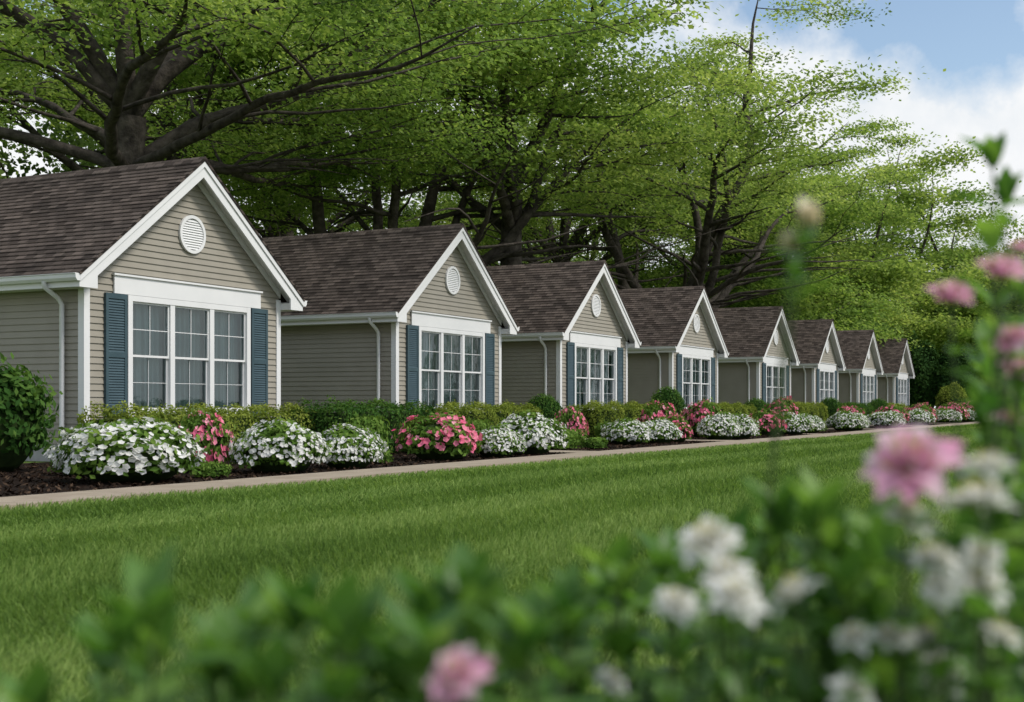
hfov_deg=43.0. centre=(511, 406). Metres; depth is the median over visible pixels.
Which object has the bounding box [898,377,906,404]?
window
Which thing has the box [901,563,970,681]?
garden plant
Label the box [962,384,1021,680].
garden plant
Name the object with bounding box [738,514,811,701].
garden plant
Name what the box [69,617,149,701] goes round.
garden plant
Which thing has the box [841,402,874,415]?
hedge
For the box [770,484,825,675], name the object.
garden plant
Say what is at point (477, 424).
leafy plant
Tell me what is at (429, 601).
garden plant
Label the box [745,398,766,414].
round shrub
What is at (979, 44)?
sky
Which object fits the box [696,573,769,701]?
garden plant
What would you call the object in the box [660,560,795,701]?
garden plant
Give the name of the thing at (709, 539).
garden plant
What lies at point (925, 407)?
flowering shrub
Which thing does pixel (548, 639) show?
garden plant
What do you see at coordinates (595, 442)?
leafy plant
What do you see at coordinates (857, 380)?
house
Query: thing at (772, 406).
flowering shrub
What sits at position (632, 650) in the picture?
garden plant
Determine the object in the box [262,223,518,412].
house
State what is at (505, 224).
tree
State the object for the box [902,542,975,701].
garden plant
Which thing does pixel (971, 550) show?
garden plant
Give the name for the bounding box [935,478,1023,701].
garden plant
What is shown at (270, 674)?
garden plant
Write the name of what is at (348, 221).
tree
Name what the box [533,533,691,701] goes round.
garden plant
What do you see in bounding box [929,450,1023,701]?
garden plant
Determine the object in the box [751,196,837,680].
garden plant
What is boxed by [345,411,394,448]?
leafy plant
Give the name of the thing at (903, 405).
hedge
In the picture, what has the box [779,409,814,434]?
flowering shrub
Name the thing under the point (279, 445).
flowering shrub
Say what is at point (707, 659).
garden plant
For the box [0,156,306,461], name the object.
house
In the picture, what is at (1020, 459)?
garden plant
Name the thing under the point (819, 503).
garden plant
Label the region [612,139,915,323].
tree
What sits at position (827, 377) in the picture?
window
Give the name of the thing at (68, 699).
garden plant
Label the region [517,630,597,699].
garden plant
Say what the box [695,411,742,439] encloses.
flowering shrub
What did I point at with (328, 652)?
garden plant
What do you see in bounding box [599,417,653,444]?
flowering shrub
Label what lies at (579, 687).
garden plant
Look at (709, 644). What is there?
garden plant
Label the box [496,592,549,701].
garden plant
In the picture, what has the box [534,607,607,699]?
garden plant
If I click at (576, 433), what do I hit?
leafy plant
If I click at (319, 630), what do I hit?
garden plant
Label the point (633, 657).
garden plant
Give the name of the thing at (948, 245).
tree
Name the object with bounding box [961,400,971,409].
flowering shrub
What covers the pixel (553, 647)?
garden plant
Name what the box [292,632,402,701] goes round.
garden plant
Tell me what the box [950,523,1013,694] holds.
garden plant
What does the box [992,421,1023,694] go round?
garden plant
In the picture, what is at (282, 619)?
garden plant
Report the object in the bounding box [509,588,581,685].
garden plant
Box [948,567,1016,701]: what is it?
garden plant
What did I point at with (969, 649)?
garden plant
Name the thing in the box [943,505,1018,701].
garden plant
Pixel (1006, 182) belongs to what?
garden plant
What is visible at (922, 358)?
evergreen shrub
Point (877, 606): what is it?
garden plant
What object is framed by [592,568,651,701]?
garden plant
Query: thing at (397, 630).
garden plant
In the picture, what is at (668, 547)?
garden plant
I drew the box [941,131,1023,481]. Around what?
garden plant
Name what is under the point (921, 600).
garden plant
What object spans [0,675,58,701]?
garden plant
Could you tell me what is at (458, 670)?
garden plant
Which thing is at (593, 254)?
tree
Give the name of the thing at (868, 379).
window
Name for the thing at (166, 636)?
garden plant
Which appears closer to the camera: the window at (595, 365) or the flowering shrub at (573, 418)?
the flowering shrub at (573, 418)
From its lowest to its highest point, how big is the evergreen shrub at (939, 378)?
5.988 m
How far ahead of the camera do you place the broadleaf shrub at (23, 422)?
17.75 m
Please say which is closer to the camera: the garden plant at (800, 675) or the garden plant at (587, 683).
the garden plant at (800, 675)
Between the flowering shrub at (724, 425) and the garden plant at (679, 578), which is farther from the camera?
the flowering shrub at (724, 425)
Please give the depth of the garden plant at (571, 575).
1.30 m
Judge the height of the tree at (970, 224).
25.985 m
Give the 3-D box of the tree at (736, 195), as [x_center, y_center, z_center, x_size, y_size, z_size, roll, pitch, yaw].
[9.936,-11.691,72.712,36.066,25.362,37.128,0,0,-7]
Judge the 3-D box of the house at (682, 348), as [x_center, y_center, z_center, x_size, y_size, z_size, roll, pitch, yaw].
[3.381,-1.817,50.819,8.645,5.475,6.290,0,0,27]
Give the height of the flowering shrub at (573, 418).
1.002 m
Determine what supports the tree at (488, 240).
on the ground at (54, 664)
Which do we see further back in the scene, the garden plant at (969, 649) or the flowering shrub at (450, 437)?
the flowering shrub at (450, 437)
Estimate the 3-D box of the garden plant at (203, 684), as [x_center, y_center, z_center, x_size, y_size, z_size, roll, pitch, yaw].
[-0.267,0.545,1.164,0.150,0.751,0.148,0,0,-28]
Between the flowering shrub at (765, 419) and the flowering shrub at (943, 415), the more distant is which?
the flowering shrub at (943, 415)
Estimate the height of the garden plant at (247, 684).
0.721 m
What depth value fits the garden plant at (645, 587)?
1.74 m
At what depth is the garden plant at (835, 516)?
1.32 m
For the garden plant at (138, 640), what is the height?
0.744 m
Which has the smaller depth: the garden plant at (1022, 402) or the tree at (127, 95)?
the garden plant at (1022, 402)
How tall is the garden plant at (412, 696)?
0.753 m
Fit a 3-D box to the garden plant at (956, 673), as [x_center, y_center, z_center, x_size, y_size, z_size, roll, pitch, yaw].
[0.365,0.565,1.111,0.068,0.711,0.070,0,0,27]
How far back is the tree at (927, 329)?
104.07 m
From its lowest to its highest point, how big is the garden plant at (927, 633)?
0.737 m
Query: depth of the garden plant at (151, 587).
1.01 m
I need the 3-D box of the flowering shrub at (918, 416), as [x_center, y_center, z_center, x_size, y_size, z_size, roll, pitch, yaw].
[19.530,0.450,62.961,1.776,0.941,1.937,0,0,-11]
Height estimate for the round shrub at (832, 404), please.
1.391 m
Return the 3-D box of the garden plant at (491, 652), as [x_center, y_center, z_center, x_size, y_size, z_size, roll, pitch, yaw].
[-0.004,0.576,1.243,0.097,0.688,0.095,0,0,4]
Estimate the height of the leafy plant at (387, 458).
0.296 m
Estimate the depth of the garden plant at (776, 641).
1.58 m
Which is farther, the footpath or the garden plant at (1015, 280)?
the footpath
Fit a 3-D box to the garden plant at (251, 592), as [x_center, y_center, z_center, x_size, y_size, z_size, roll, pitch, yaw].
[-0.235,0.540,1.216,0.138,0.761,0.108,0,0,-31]
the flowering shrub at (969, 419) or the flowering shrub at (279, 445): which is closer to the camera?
the flowering shrub at (279, 445)
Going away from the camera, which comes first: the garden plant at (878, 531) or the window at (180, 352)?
the garden plant at (878, 531)
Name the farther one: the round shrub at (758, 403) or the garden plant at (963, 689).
the round shrub at (758, 403)
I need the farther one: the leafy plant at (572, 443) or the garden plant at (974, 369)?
the leafy plant at (572, 443)
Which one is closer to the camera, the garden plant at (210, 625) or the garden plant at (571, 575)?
the garden plant at (210, 625)
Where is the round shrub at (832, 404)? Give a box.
[820,397,841,418]
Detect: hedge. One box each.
[76,399,328,457]
[288,395,437,452]
[414,399,543,426]
[567,398,649,437]
[713,400,756,415]
[787,401,828,426]
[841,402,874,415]
[888,402,909,409]
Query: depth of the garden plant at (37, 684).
1.10 m
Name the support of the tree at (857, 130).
on the ground at (54, 664)
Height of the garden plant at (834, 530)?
0.824 m
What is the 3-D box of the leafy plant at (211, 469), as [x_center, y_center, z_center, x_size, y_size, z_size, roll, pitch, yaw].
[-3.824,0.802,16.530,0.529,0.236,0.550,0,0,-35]
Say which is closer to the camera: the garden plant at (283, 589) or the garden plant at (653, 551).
the garden plant at (283, 589)
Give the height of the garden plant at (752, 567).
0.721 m
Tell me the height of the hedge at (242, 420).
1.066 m
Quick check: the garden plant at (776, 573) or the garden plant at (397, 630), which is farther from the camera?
the garden plant at (776, 573)
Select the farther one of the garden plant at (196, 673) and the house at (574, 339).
the house at (574, 339)
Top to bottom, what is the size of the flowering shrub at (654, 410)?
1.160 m
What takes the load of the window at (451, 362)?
in the house at (422, 314)
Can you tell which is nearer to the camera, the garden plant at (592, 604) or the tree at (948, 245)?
the garden plant at (592, 604)
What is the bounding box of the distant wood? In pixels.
[0,9,692,286]
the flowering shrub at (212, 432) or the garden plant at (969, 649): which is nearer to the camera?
the garden plant at (969, 649)
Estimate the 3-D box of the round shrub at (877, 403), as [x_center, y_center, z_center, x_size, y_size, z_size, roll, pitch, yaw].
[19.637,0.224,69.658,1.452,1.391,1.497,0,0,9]
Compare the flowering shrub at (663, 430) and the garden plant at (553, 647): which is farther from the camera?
the flowering shrub at (663, 430)
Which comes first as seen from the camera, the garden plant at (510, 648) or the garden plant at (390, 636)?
the garden plant at (510, 648)
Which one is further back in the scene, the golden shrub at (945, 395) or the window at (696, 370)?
the golden shrub at (945, 395)
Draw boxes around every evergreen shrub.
[901,330,941,408]
[922,340,978,406]
[959,377,979,399]
[971,348,1007,413]
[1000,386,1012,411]
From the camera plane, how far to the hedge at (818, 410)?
57.35 m
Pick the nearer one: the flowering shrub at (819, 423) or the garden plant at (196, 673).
the garden plant at (196, 673)
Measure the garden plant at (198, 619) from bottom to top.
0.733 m
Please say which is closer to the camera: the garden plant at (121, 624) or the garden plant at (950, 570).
the garden plant at (121, 624)
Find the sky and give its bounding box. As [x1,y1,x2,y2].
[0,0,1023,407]
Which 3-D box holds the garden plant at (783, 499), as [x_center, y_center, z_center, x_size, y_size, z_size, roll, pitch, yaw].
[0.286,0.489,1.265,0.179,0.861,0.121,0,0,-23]
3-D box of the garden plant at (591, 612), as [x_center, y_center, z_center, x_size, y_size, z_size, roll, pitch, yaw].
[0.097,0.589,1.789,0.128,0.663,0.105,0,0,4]
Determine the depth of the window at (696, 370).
49.42 m
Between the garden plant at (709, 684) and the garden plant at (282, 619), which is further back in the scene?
the garden plant at (709, 684)
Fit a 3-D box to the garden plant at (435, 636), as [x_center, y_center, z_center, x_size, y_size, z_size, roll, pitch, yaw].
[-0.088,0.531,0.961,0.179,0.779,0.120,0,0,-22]
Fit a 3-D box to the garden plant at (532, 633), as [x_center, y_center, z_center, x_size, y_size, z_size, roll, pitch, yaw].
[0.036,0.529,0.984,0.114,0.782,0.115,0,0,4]
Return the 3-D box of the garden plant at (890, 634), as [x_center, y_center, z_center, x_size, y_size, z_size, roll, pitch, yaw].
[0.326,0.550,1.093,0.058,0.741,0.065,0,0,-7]
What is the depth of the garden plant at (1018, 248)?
1.50 m
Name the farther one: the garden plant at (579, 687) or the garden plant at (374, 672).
the garden plant at (579, 687)
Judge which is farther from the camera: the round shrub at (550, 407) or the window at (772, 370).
the window at (772, 370)
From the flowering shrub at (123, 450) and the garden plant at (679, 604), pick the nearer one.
the garden plant at (679, 604)
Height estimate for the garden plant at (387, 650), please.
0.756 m
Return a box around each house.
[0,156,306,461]
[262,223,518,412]
[487,260,640,411]
[618,286,728,409]
[713,306,799,408]
[787,319,845,407]
[836,330,883,403]
[876,338,914,406]
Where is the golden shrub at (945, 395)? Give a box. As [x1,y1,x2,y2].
[935,381,968,409]
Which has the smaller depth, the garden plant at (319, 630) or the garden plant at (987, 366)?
the garden plant at (319, 630)
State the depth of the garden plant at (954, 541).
1.24 m
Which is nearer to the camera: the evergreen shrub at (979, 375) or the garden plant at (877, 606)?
the garden plant at (877, 606)
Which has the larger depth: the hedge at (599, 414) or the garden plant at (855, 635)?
the hedge at (599, 414)
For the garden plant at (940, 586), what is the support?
on the ground at (54, 664)
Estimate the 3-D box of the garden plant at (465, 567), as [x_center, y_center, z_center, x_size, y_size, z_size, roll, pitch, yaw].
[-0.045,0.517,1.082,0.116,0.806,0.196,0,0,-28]
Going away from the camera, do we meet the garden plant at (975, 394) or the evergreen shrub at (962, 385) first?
the garden plant at (975, 394)
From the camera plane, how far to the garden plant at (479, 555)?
1.17 m
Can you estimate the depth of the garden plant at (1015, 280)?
1.64 m
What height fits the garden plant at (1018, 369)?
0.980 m
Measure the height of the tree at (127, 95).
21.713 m
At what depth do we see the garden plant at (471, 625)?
1.03 m
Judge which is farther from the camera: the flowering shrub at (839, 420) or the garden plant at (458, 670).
the flowering shrub at (839, 420)
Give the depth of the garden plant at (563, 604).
1.15 m
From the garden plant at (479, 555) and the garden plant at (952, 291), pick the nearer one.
the garden plant at (479, 555)
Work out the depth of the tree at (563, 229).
89.37 m
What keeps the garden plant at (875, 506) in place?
on the ground at (54, 664)
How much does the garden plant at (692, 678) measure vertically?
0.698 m
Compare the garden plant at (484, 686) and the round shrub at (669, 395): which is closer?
the garden plant at (484, 686)
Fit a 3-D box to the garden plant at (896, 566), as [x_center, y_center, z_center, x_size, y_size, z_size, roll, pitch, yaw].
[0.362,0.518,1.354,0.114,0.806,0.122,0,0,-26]
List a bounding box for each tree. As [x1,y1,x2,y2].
[0,0,440,170]
[0,0,738,203]
[0,33,67,103]
[32,5,532,237]
[155,0,819,282]
[269,0,712,265]
[300,169,566,265]
[398,0,958,308]
[405,157,716,288]
[409,89,777,263]
[571,50,939,280]
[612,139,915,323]
[613,159,930,350]
[706,131,1004,350]
[751,138,1023,354]
[852,146,1023,363]
[924,223,1023,357]
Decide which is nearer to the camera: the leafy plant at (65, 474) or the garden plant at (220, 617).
the garden plant at (220, 617)
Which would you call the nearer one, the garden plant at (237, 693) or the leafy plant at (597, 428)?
the garden plant at (237, 693)
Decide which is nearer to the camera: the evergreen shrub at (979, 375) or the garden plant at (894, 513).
the garden plant at (894, 513)
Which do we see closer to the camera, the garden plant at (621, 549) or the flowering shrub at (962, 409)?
the garden plant at (621, 549)
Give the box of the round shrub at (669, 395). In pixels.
[650,385,685,417]
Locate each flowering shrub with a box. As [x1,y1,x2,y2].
[44,416,207,482]
[178,407,235,471]
[224,417,331,472]
[321,418,392,468]
[390,409,486,459]
[469,423,526,456]
[500,409,568,454]
[555,403,589,436]
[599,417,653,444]
[637,399,681,422]
[643,416,682,442]
[663,414,693,441]
[680,397,721,436]
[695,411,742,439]
[732,412,762,438]
[748,408,787,435]
[761,401,792,414]
[769,395,798,414]
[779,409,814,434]
[799,412,825,432]
[825,410,868,430]
[837,403,864,413]
[853,412,870,429]
[867,410,905,427]
[871,403,909,424]
[902,402,937,423]
[905,407,935,424]
[932,408,962,422]
[938,402,969,420]
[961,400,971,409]
[961,408,973,421]
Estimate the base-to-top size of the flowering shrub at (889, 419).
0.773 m
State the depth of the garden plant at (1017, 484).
1.44 m
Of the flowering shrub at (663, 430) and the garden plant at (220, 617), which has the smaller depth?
the garden plant at (220, 617)
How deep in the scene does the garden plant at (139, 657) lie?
1.13 m
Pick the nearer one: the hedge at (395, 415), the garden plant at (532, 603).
the garden plant at (532, 603)
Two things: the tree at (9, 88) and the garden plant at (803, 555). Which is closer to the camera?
the garden plant at (803, 555)
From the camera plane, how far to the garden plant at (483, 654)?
1.30 m
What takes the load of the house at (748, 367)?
on the ground at (54, 664)
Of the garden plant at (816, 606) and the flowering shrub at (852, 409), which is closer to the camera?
the garden plant at (816, 606)
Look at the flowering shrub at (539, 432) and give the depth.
24.15 m
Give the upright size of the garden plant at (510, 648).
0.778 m
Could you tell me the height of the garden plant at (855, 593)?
0.794 m
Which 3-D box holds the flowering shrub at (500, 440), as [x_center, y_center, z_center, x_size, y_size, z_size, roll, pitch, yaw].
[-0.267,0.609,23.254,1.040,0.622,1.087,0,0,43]
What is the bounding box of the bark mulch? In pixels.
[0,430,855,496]
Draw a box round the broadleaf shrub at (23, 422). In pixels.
[0,352,68,471]
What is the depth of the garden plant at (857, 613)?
1.23 m
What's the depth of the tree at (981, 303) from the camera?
116.83 m
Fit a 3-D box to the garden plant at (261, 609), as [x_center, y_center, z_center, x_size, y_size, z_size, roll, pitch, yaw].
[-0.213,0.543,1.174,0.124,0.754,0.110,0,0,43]
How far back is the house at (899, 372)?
85.62 m
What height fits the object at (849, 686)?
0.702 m
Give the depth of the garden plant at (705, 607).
1.96 m
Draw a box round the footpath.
[0,421,974,508]
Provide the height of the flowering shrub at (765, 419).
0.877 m
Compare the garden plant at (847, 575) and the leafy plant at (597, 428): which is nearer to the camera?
the garden plant at (847, 575)
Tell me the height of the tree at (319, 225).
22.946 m
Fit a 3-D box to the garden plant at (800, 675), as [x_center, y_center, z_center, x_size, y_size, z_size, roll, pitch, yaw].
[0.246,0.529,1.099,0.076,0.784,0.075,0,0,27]
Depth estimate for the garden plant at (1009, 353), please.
1.50 m
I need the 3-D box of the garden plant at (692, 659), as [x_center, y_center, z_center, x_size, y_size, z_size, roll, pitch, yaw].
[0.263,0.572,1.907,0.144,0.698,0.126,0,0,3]
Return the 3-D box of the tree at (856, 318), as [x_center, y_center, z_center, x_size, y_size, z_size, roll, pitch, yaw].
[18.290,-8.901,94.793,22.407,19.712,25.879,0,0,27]
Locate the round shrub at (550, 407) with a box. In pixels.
[526,393,563,423]
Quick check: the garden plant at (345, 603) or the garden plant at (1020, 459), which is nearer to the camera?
the garden plant at (345, 603)
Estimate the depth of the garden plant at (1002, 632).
1.06 m
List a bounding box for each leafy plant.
[48,450,83,475]
[188,461,232,477]
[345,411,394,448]
[371,448,393,463]
[466,416,492,430]
[550,432,581,449]
[562,429,587,445]
[580,436,607,448]
[594,420,615,442]
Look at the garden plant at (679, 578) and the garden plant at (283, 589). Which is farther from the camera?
the garden plant at (679, 578)
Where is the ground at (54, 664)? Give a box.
[0,408,978,701]
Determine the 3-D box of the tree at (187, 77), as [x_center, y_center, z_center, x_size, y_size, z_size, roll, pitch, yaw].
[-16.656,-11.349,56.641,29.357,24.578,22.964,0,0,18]
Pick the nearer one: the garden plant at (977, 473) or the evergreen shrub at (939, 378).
the garden plant at (977, 473)
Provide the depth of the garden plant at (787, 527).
1.55 m
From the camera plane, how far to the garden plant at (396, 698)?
1.19 m
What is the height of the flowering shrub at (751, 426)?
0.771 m
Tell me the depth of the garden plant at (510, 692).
1.30 m
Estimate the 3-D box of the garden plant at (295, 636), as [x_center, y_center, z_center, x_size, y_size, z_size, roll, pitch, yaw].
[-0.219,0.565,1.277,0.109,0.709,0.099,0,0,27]
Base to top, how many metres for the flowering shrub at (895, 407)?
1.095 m
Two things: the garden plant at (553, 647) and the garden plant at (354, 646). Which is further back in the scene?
the garden plant at (553, 647)
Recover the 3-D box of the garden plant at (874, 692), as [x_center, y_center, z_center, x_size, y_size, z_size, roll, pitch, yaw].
[0.320,0.522,1.230,0.106,0.796,0.114,0,0,40]
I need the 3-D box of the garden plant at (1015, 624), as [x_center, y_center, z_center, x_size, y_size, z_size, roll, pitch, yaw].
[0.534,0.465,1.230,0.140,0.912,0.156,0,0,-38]
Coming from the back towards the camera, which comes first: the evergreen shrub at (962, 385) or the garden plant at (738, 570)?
the evergreen shrub at (962, 385)
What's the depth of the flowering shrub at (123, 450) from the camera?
15.11 m
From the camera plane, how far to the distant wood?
69.00 m
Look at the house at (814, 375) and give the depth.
66.71 m
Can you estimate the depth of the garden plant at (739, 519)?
1.17 m
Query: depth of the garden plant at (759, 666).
1.73 m
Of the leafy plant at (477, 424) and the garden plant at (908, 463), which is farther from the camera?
the leafy plant at (477, 424)
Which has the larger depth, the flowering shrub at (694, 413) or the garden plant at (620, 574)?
the flowering shrub at (694, 413)
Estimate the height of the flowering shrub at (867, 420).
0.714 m
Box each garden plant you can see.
[0,660,65,701]
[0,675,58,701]
[65,695,104,701]
[68,611,131,701]
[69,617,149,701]
[77,587,142,701]
[78,540,232,701]
[79,634,200,701]
[117,601,204,701]
[127,633,156,691]
[174,604,256,701]
[179,614,257,701]
[180,600,290,701]
[180,668,208,701]
[189,604,235,701]
[190,576,296,701]
[216,632,311,701]
[217,638,259,701]
[225,642,258,701]
[238,588,314,698]
[246,559,324,700]
[265,579,324,701]
[268,626,305,697]
[289,577,412,701]
[290,569,389,701]
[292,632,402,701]
[299,624,378,675]
[311,620,337,659]
[320,619,408,692]
[346,634,394,701]
[357,594,416,698]
[368,629,424,701]
[381,555,499,701]
[381,597,495,701]
[381,633,485,701]
[389,567,465,693]
[414,543,560,701]
[425,644,495,701]
[436,542,507,701]
[450,564,533,685]
[456,612,541,701]
[458,604,501,701]
[467,590,592,701]
[483,586,593,686]
[485,644,537,701]
[490,587,540,701]
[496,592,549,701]
[500,595,573,701]
[504,584,563,701]
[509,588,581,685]
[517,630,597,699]
[529,561,645,701]
[531,574,599,697]
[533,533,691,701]
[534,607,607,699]
[541,580,626,694]
[549,644,608,659]
[552,566,607,694]
[555,630,599,696]
[556,595,628,701]
[580,563,647,701]
[587,552,656,697]
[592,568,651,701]
[593,621,655,695]
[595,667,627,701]
[599,610,653,687]
[609,566,688,701]
[619,525,716,699]
[630,529,716,685]
[635,564,719,685]
[643,560,710,688]
[645,587,714,701]
[650,558,746,691]
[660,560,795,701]
[676,515,760,701]
[679,559,759,701]
[682,498,787,701]
[682,608,724,688]
[689,579,762,675]
[691,564,779,689]
[693,556,758,701]
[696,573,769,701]
[696,590,732,673]
[712,524,798,701]
[722,569,777,668]
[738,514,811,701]
[739,468,830,701]
[747,495,817,701]
[750,504,813,696]
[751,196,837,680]
[757,483,858,701]
[757,569,836,701]
[769,465,853,701]
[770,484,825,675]
[770,510,873,678]
[786,552,903,701]
[791,496,936,701]
[797,488,827,686]
[803,547,915,686]
[807,502,926,682]
[810,536,920,697]
[810,541,913,692]
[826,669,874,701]
[832,622,876,690]
[835,541,917,701]
[843,520,900,616]
[850,534,924,701]
[859,579,936,701]
[860,425,967,701]
[860,619,929,701]
[869,498,943,701]
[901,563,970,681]
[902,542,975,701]
[902,565,1006,701]
[908,590,971,701]
[909,623,976,701]
[911,567,965,697]
[913,507,1010,701]
[913,564,972,691]
[915,650,964,701]
[924,279,981,687]
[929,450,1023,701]
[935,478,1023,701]
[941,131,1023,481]
[942,165,1023,644]
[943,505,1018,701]
[943,507,1018,700]
[945,469,1023,699]
[948,351,1006,518]
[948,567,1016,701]
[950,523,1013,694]
[951,356,1006,499]
[951,464,981,644]
[954,254,1023,700]
[955,334,982,436]
[956,239,1023,686]
[957,277,1023,680]
[959,536,1023,701]
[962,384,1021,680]
[962,620,1023,701]
[973,356,1023,691]
[980,348,1023,700]
[990,516,1023,629]
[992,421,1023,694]
[992,434,1023,694]
[1001,469,1023,679]
[1003,375,1023,631]
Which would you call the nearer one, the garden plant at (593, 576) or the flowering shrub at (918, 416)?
the garden plant at (593, 576)
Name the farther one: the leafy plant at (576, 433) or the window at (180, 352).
the leafy plant at (576, 433)
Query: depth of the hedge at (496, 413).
30.30 m
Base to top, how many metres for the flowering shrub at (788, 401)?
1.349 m
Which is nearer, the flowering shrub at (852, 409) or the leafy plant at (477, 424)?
the leafy plant at (477, 424)
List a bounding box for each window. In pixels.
[128,295,250,416]
[419,326,484,412]
[575,343,616,409]
[682,354,710,408]
[766,363,785,402]
[820,369,834,401]
[863,374,874,402]
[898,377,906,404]
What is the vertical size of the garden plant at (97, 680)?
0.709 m
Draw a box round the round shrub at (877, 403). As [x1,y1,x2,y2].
[869,399,888,412]
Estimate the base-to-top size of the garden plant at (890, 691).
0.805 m
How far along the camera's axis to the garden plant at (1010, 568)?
1.36 m
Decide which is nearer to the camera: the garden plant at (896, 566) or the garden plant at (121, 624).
the garden plant at (121, 624)
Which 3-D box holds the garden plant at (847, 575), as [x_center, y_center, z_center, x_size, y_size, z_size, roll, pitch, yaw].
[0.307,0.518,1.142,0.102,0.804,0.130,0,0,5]
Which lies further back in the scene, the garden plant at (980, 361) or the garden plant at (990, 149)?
the garden plant at (980, 361)
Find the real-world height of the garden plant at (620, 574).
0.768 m

